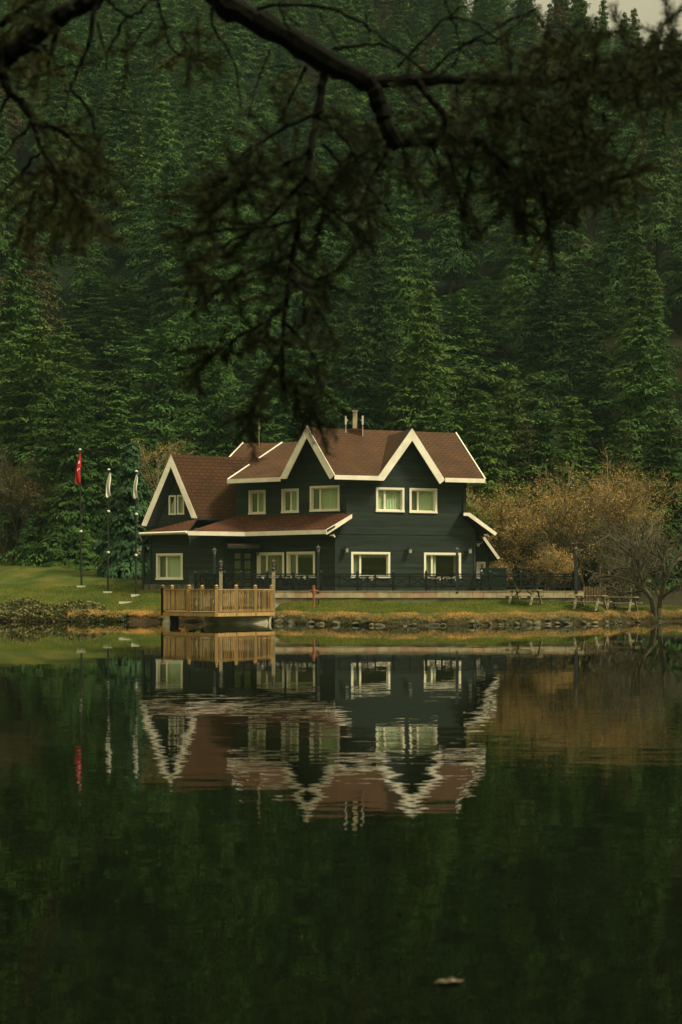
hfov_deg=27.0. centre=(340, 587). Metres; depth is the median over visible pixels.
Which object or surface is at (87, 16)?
fir tree
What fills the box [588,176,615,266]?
fir tree
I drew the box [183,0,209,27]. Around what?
fir tree
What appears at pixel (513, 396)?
fir tree
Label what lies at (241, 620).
concrete footing
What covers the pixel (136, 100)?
fir tree
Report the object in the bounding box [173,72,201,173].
fir tree
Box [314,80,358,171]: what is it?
fir tree
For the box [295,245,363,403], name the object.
fir tree
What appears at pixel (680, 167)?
fir tree
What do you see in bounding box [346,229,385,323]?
fir tree
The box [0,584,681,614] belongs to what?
lawn grass
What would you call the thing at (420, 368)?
fir tree
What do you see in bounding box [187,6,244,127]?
fir tree
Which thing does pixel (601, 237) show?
fir tree
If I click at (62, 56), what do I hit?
fir tree
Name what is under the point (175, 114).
fir tree
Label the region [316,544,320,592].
lamp post
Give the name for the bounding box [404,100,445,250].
fir tree
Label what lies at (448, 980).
floating leaf
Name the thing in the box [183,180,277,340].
fir tree
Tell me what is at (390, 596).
terrace
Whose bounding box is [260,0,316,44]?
fir tree
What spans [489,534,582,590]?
bare shrub
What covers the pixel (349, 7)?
fir tree
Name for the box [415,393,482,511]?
fir tree
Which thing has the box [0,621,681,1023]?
lake water
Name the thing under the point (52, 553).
blue spruce
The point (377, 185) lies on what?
fir tree
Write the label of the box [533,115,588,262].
fir tree
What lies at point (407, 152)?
fir tree
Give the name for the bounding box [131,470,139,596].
flagpole
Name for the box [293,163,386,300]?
fir tree
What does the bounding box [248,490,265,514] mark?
window
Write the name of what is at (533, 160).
fir tree
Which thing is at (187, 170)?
fir tree
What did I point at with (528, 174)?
overhanging pine
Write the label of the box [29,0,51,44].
fir tree
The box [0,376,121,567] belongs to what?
fir tree
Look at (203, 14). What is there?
fir tree
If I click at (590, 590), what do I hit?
picket fence
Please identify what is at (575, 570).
lamp post
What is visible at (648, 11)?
sky
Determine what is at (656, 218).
fir tree
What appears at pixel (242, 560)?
door
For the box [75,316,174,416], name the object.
fir tree
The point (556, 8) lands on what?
fir tree
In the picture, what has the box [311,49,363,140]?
fir tree
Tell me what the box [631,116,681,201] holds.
fir tree
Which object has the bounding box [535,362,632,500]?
fir tree
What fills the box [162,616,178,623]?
concrete footing
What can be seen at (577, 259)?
fir tree
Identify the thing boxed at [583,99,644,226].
fir tree
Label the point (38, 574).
ground
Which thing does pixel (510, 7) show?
fir tree
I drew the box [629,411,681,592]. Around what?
fir tree
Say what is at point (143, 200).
fir tree
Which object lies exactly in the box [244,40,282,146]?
fir tree
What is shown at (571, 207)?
fir tree
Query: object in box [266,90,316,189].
fir tree
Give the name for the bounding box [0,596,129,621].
leafy ground cover
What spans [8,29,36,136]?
fir tree
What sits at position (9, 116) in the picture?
fir tree
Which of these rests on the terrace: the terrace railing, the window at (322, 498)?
the terrace railing
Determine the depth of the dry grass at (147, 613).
70.24 m
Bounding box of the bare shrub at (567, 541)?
[488,489,627,590]
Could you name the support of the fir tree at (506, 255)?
on the ground at (38, 574)
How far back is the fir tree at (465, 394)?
96.57 m
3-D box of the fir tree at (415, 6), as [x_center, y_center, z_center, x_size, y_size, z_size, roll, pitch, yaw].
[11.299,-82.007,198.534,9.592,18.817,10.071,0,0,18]
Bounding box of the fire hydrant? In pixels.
[309,585,317,607]
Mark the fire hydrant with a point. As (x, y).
(313, 591)
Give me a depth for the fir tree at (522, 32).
180.24 m
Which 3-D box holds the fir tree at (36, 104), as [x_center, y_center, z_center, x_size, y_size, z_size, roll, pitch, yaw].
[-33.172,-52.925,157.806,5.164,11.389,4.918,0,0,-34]
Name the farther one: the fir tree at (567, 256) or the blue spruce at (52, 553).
the fir tree at (567, 256)
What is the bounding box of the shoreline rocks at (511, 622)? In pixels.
[272,610,681,625]
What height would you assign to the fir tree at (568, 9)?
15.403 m
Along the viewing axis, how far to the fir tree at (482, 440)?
91.46 m
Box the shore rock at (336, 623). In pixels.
[332,621,340,624]
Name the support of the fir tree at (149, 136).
on the ground at (38, 574)
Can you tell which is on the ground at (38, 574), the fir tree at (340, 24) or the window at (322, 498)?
the fir tree at (340, 24)
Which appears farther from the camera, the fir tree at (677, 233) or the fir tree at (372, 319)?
the fir tree at (677, 233)
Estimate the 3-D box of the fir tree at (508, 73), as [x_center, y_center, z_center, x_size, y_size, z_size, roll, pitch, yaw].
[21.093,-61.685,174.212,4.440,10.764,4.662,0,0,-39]
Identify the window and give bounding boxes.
[155,553,182,579]
[168,495,175,514]
[177,495,183,514]
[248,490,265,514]
[257,552,283,577]
[281,488,298,512]
[286,551,314,577]
[309,485,339,511]
[351,552,390,577]
[376,487,404,511]
[409,488,437,512]
[424,553,460,578]
[476,562,484,578]
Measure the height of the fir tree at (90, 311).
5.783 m
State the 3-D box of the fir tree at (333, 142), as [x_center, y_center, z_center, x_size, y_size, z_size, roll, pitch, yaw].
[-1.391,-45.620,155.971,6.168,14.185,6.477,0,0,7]
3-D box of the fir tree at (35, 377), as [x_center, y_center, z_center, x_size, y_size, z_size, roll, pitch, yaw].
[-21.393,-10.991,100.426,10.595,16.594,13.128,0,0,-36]
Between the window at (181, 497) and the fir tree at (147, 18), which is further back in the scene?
the fir tree at (147, 18)
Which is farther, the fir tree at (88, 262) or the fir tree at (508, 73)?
the fir tree at (508, 73)
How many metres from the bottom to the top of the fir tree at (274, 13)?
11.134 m
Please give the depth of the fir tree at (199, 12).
172.38 m
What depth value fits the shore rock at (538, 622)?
68.34 m
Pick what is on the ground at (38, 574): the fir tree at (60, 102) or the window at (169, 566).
the fir tree at (60, 102)
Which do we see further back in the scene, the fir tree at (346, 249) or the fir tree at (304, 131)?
the fir tree at (304, 131)
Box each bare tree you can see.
[1,441,68,521]
[132,434,194,503]
[502,466,653,588]
[572,507,681,617]
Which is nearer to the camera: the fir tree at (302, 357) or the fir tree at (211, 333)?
the fir tree at (302, 357)
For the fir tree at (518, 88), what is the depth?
163.37 m
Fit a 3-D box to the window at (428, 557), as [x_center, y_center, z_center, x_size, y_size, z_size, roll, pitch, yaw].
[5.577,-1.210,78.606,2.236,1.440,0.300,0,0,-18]
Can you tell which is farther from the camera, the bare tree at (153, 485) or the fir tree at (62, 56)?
the fir tree at (62, 56)
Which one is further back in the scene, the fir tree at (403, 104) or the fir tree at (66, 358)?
the fir tree at (403, 104)
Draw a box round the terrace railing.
[194,570,581,593]
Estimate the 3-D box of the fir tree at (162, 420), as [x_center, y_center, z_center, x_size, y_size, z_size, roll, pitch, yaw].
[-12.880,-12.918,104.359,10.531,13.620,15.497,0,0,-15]
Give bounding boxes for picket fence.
[583,586,605,605]
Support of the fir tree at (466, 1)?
on the ground at (38, 574)
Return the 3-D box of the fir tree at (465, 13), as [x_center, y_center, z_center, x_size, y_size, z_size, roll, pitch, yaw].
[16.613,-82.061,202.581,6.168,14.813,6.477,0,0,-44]
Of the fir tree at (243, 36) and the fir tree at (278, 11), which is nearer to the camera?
the fir tree at (243, 36)
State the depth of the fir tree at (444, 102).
162.36 m
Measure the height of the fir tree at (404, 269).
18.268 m
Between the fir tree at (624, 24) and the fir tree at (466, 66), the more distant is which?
the fir tree at (624, 24)
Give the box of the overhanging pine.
[0,0,681,464]
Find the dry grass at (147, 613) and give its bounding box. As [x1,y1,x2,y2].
[67,609,681,622]
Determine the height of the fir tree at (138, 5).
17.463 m
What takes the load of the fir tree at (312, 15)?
on the ground at (38, 574)
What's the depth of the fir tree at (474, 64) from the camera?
173.60 m
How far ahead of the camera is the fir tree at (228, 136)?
138.62 m
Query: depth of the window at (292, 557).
77.79 m
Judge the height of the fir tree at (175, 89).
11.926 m
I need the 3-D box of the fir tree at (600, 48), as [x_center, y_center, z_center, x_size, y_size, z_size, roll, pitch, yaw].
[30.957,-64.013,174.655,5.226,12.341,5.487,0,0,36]
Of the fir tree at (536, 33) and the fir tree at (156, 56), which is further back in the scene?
the fir tree at (536, 33)
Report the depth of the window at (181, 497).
79.69 m
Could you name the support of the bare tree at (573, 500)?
on the ground at (38, 574)
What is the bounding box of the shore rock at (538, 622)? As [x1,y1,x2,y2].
[533,620,540,624]
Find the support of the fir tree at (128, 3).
on the ground at (38, 574)
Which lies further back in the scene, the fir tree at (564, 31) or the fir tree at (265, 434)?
the fir tree at (564, 31)
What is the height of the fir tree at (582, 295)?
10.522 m
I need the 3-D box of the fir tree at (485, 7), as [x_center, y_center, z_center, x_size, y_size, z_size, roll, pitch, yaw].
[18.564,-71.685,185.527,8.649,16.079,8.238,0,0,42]
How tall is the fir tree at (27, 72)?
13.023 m
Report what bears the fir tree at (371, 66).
on the ground at (38, 574)
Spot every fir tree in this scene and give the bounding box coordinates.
[0,2,25,55]
[0,27,36,151]
[0,81,25,164]
[0,91,24,236]
[0,103,19,172]
[0,104,29,279]
[0,174,72,315]
[0,224,64,351]
[0,277,61,406]
[0,314,112,540]
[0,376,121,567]
[1,0,42,55]
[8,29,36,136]
[17,132,79,261]
[18,25,31,103]
[23,65,45,145]
[24,43,97,184]
[26,70,84,211]
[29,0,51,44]
[29,0,95,146]
[31,0,74,73]
[35,324,111,444]
[52,277,117,334]
[60,200,118,301]
[67,14,109,107]
[67,391,156,550]
[70,17,86,71]
[72,11,102,55]
[73,37,114,149]
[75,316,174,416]
[82,73,154,231]
[88,279,164,356]
[92,86,114,207]
[92,115,166,261]
[92,318,232,484]
[94,10,101,50]
[95,0,156,113]
[96,0,116,84]
[103,12,147,136]
[114,152,209,327]
[119,165,159,302]
[124,78,150,155]
[125,0,138,36]
[126,0,166,66]
[128,23,178,117]
[130,1,174,80]
[131,31,152,99]
[138,105,155,171]
[142,67,188,230]
[148,354,249,528]
[149,0,187,50]
[156,0,188,73]
[157,107,255,258]
[162,187,210,299]
[164,82,186,184]
[168,0,187,31]
[169,0,208,72]
[169,57,201,143]
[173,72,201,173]
[175,7,206,105]
[179,82,220,184]
[181,233,247,417]
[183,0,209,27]
[183,117,223,214]
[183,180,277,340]
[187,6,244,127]
[190,12,206,70]
[196,108,256,240]
[199,41,253,150]
[205,2,221,26]
[208,17,253,68]
[217,0,274,89]
[220,235,289,383]
[221,22,249,109]
[227,363,292,448]
[235,188,292,305]
[238,144,307,301]
[242,126,268,208]
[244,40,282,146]
[244,248,299,356]
[247,0,261,42]
[251,148,284,231]
[252,0,271,10]
[254,2,291,74]
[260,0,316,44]
[262,64,316,157]
[264,335,353,442]
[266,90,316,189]
[269,0,283,21]
[269,152,312,287]
[271,22,296,95]
[271,44,297,116]
[283,167,357,328]
[286,82,332,221]
[290,0,327,74]
[292,30,327,100]
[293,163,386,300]
[295,0,335,36]
[295,69,320,150]
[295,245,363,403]
[305,194,360,347]
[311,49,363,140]
[313,0,365,107]
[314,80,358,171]
[315,109,344,200]
[315,315,403,430]
[320,0,363,50]
[324,23,375,154]
[325,0,363,96]
[326,165,379,274]
[336,240,404,388]
[338,248,410,430]
[343,0,379,64]
[346,102,398,222]
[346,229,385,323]
[349,183,414,299]
[356,0,383,117]
[359,62,408,178]
[359,123,416,241]
[365,176,443,371]
[378,38,402,97]
[378,318,470,445]
[379,0,414,71]
[380,189,410,274]
[381,0,438,54]
[381,25,407,75]
[390,88,420,186]
[392,127,437,238]
[397,14,448,109]
[398,29,471,151]
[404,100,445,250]
[406,239,444,331]
[409,287,518,383]
[414,0,470,49]
[415,45,446,188]
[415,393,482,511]
[417,131,491,299]
[422,121,482,273]
[424,17,435,47]
[426,366,522,564]
[434,47,460,157]
[436,0,473,35]
[442,0,480,99]
[445,276,515,347]
[448,59,479,135]
[451,0,471,49]
[459,391,542,590]
[463,132,483,214]
[464,0,508,45]
[466,33,520,151]
[466,87,518,254]
[467,0,509,68]
[468,0,482,56]
[468,361,614,590]
[469,0,516,56]
[470,55,479,99]
[472,66,490,196]
[472,141,537,270]
[476,11,506,75]
[476,209,537,301]
[484,199,563,370]
[487,260,611,414]
[497,0,541,71]
[498,400,610,593]
[503,42,528,105]
[504,0,515,39]
[505,40,515,101]
[507,61,527,144]
[511,70,556,164]
[522,263,624,378]
[525,0,544,40]
[526,0,578,98]
[526,120,540,214]
[529,15,540,72]
[529,133,590,230]
[530,395,611,570]
[531,205,601,300]
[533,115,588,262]
[534,160,603,326]
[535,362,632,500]
[542,3,554,38]
[544,0,577,74]
[544,27,568,115]
[570,0,590,53]
[570,56,638,182]
[573,0,597,127]
[581,417,675,594]
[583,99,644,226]
[587,181,646,290]
[588,164,672,336]
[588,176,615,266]
[589,16,610,106]
[589,314,681,532]
[597,0,619,75]
[602,249,681,440]
[603,211,681,399]
[610,19,623,91]
[611,12,641,67]
[611,92,646,174]
[621,8,652,118]
[622,53,648,145]
[628,89,681,270]
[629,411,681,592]
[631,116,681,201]
[638,152,681,225]
[642,94,673,163]
[647,29,681,124]
[647,259,681,363]
[652,37,669,101]
[657,198,681,310]
[659,203,681,319]
[666,89,681,191]
[670,147,681,215]
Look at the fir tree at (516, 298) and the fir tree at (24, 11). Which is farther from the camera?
the fir tree at (24, 11)
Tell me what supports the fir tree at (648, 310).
on the ground at (38, 574)
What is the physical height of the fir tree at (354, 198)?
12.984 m
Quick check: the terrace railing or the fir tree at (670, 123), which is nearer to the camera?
the terrace railing
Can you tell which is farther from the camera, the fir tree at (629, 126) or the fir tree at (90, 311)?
the fir tree at (629, 126)
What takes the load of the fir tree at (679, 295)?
on the ground at (38, 574)
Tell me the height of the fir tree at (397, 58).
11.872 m
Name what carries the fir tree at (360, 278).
on the ground at (38, 574)
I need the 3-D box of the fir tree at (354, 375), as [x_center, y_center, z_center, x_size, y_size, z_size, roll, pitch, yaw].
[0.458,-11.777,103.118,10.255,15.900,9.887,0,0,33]
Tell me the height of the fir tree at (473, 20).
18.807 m
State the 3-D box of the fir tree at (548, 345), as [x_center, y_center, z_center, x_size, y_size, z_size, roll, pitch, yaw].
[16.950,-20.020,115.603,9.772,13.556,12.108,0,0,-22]
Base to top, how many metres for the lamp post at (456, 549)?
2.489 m
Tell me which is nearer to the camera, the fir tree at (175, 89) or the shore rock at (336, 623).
the shore rock at (336, 623)
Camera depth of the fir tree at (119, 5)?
168.66 m
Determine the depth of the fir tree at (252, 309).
114.31 m
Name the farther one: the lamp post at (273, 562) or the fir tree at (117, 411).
the fir tree at (117, 411)
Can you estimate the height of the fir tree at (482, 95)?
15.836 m
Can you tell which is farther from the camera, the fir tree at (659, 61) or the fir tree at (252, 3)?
the fir tree at (252, 3)
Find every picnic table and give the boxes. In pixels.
[194,597,213,608]
[506,590,542,604]
[565,595,611,610]
[604,597,641,611]
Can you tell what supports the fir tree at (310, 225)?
on the ground at (38, 574)
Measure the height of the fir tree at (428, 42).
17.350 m
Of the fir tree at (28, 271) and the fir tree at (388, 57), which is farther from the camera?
the fir tree at (388, 57)
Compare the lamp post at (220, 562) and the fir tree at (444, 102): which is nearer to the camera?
the lamp post at (220, 562)
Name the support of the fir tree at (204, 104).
on the ground at (38, 574)
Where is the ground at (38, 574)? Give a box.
[0,0,681,625]
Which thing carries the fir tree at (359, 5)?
on the ground at (38, 574)
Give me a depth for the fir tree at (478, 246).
138.84 m
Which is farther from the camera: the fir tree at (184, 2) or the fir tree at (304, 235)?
the fir tree at (184, 2)
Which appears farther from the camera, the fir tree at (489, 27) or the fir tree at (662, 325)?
the fir tree at (489, 27)
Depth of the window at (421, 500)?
78.34 m
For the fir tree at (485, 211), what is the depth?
142.52 m
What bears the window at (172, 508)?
in the lake house
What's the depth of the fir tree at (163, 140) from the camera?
137.52 m
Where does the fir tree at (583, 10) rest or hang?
on the ground at (38, 574)
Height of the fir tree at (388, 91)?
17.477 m
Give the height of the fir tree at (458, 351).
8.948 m
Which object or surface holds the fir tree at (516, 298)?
on the ground at (38, 574)
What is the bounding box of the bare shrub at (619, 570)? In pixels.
[583,524,677,600]
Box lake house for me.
[137,410,499,598]
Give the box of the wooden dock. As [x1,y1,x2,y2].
[161,585,275,616]
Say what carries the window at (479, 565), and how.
in the lake house
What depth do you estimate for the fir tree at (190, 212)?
126.56 m
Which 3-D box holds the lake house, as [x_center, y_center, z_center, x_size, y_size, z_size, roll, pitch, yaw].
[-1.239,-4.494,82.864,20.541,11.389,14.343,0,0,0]
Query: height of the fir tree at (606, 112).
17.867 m
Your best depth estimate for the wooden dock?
69.96 m
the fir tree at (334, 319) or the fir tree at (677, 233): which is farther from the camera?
the fir tree at (677, 233)
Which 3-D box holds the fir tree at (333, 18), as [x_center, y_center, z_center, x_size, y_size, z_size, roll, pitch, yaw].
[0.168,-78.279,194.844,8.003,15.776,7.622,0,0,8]
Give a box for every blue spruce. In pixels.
[11,513,46,565]
[40,521,69,566]
[70,529,99,569]
[89,441,152,580]
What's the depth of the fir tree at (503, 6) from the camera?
190.93 m
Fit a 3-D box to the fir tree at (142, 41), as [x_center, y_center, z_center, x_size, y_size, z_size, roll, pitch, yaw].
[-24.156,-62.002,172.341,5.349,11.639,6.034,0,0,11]
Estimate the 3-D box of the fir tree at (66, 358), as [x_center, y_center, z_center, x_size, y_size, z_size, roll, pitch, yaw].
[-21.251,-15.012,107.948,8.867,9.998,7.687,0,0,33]
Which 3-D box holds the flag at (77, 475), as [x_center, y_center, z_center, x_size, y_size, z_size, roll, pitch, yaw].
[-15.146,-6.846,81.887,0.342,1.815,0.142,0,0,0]
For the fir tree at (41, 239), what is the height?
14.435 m
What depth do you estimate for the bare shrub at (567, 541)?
87.17 m
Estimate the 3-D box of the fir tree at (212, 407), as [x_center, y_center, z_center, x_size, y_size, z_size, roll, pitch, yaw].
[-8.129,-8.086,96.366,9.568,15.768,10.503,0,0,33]
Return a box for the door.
[233,551,251,588]
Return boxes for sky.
[465,0,681,71]
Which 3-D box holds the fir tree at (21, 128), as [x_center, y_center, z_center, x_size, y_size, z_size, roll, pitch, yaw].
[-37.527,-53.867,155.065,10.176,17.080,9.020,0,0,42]
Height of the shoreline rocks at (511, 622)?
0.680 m
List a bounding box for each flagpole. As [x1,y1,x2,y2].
[77,449,84,587]
[103,469,111,592]
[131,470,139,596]
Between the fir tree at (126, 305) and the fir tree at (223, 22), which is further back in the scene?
the fir tree at (223, 22)
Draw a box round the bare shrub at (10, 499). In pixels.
[0,442,112,560]
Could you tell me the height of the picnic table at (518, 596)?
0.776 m
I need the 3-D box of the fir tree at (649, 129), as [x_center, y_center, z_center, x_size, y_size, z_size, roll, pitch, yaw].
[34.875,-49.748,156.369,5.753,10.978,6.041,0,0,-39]
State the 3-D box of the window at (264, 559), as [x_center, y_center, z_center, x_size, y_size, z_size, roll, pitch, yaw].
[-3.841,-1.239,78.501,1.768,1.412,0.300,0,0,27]
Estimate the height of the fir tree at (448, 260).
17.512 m
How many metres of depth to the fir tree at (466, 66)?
168.09 m
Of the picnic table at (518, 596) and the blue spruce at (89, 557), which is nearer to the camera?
the picnic table at (518, 596)
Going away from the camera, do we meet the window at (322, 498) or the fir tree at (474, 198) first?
the window at (322, 498)
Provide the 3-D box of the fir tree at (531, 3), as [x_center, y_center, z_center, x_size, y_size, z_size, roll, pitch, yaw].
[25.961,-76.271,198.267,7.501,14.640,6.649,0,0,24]
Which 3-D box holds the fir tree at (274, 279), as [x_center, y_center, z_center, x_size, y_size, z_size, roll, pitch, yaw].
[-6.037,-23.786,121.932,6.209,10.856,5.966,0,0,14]
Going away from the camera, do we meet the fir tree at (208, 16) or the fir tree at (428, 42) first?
the fir tree at (428, 42)
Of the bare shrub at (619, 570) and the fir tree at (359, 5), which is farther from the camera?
the fir tree at (359, 5)
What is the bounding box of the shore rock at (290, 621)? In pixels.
[286,619,294,623]
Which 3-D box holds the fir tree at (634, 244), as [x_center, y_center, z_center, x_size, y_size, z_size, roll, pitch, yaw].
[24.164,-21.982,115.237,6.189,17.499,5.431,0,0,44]
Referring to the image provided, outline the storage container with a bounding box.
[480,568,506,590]
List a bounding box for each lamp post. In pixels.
[212,546,216,588]
[218,559,223,588]
[271,557,275,616]
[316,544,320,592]
[454,546,459,592]
[574,547,577,592]
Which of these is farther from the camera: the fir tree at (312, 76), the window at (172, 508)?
the fir tree at (312, 76)
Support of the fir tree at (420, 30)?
on the ground at (38, 574)
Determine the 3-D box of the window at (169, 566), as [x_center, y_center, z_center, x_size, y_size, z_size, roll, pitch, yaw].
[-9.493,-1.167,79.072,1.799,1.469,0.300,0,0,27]
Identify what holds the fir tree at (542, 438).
on the ground at (38, 574)
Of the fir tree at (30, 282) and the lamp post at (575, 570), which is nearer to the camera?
the lamp post at (575, 570)
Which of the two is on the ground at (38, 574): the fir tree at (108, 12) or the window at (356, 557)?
the fir tree at (108, 12)
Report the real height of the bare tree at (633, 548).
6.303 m
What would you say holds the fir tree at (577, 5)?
on the ground at (38, 574)
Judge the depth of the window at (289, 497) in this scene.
78.51 m
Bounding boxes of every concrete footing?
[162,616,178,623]
[204,616,271,624]
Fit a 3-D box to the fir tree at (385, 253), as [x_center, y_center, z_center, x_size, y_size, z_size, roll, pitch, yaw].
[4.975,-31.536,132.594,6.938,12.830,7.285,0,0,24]
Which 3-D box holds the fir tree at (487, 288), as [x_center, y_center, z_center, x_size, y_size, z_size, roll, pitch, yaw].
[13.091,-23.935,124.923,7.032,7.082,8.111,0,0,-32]
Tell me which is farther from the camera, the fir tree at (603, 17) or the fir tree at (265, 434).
the fir tree at (603, 17)
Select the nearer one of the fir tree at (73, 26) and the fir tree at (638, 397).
the fir tree at (638, 397)
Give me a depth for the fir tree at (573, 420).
98.54 m
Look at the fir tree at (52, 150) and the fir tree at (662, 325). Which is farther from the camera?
the fir tree at (52, 150)
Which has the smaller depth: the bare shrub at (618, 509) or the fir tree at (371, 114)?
the bare shrub at (618, 509)
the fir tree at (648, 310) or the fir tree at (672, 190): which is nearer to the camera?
the fir tree at (648, 310)
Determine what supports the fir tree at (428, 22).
on the ground at (38, 574)
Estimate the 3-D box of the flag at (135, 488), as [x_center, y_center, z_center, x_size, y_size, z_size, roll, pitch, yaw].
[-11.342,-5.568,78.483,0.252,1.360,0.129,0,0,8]
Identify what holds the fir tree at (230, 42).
on the ground at (38, 574)
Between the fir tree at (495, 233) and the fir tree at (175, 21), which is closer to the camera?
the fir tree at (495, 233)
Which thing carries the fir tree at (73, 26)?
on the ground at (38, 574)
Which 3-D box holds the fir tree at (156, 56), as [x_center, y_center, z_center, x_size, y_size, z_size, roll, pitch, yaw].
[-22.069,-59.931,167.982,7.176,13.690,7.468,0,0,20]
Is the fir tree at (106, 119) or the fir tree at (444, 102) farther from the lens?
the fir tree at (444, 102)
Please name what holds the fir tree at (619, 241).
on the ground at (38, 574)
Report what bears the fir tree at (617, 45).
on the ground at (38, 574)
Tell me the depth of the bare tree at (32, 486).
94.22 m
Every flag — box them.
[75,453,80,483]
[106,473,110,496]
[133,475,137,498]
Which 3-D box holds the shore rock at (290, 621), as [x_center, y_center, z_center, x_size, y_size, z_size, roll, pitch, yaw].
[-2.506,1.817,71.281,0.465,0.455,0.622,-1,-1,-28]
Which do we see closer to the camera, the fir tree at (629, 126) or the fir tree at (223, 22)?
the fir tree at (629, 126)
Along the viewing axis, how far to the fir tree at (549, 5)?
201.52 m
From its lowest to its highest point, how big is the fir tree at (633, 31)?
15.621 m
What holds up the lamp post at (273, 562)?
attached to the wooden dock
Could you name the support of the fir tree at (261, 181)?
on the ground at (38, 574)
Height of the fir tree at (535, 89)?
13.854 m
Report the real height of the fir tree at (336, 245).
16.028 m
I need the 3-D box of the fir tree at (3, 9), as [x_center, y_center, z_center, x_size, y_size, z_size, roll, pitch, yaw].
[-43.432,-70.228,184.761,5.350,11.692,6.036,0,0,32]
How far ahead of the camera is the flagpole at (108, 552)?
79.96 m
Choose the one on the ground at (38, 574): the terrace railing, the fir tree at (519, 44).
the fir tree at (519, 44)
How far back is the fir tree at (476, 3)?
189.72 m
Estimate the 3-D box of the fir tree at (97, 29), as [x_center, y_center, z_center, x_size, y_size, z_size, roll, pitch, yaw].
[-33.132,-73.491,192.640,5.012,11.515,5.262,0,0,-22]
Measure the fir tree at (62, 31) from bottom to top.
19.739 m
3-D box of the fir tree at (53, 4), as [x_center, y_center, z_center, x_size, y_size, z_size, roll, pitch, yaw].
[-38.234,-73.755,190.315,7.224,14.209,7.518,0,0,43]
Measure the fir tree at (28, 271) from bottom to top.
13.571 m
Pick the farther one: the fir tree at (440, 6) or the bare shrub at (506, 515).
the fir tree at (440, 6)
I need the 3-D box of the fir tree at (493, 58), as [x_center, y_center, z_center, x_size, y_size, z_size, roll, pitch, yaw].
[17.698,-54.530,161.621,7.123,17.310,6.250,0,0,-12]
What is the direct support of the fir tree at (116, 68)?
on the ground at (38, 574)
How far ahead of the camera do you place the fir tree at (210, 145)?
134.09 m
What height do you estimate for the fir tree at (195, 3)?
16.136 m
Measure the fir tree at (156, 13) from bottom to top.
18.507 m
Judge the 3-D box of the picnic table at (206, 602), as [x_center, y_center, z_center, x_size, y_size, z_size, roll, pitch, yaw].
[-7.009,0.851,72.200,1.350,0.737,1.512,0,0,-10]
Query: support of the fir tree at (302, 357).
on the ground at (38, 574)
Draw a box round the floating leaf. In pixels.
[434,977,463,984]
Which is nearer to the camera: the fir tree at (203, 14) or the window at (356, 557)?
the window at (356, 557)
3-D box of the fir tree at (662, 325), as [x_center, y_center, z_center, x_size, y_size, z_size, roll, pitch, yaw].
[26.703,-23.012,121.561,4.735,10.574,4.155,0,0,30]
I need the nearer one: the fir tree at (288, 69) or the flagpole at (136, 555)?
the flagpole at (136, 555)
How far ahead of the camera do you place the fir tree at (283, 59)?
173.81 m
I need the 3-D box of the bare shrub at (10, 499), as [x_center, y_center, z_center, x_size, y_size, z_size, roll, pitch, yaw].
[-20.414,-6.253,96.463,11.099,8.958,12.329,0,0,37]
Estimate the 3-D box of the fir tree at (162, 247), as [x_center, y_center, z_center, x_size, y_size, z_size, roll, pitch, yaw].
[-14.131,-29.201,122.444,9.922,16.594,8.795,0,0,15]
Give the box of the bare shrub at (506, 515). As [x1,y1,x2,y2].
[466,474,597,589]
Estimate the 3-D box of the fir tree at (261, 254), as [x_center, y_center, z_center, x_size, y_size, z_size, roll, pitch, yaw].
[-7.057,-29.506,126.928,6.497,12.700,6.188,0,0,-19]
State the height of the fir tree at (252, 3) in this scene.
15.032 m
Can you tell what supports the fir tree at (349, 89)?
on the ground at (38, 574)
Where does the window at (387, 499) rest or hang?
in the lake house
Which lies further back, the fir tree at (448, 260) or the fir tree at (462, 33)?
the fir tree at (462, 33)
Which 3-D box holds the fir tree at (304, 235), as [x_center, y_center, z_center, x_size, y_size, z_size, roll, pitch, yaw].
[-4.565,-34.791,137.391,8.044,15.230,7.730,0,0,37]
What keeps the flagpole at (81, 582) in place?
on the ground at (38, 574)
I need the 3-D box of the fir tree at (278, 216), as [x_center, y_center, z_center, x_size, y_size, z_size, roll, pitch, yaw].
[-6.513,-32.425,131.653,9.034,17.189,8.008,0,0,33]
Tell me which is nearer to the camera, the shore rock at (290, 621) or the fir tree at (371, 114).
the shore rock at (290, 621)
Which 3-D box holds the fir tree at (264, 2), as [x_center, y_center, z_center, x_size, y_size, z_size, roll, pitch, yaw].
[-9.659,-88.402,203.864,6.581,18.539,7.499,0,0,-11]
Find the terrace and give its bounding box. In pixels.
[194,591,583,607]
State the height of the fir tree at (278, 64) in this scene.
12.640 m
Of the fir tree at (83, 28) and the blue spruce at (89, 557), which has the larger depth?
the fir tree at (83, 28)
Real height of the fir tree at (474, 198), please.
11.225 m
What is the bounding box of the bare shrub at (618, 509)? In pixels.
[514,437,681,596]
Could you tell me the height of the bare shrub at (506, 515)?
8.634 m
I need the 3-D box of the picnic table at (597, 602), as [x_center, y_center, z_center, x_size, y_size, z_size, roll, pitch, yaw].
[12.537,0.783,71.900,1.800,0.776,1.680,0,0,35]
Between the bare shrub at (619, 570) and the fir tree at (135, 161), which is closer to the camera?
the bare shrub at (619, 570)
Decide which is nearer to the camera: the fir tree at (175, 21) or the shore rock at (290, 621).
the shore rock at (290, 621)

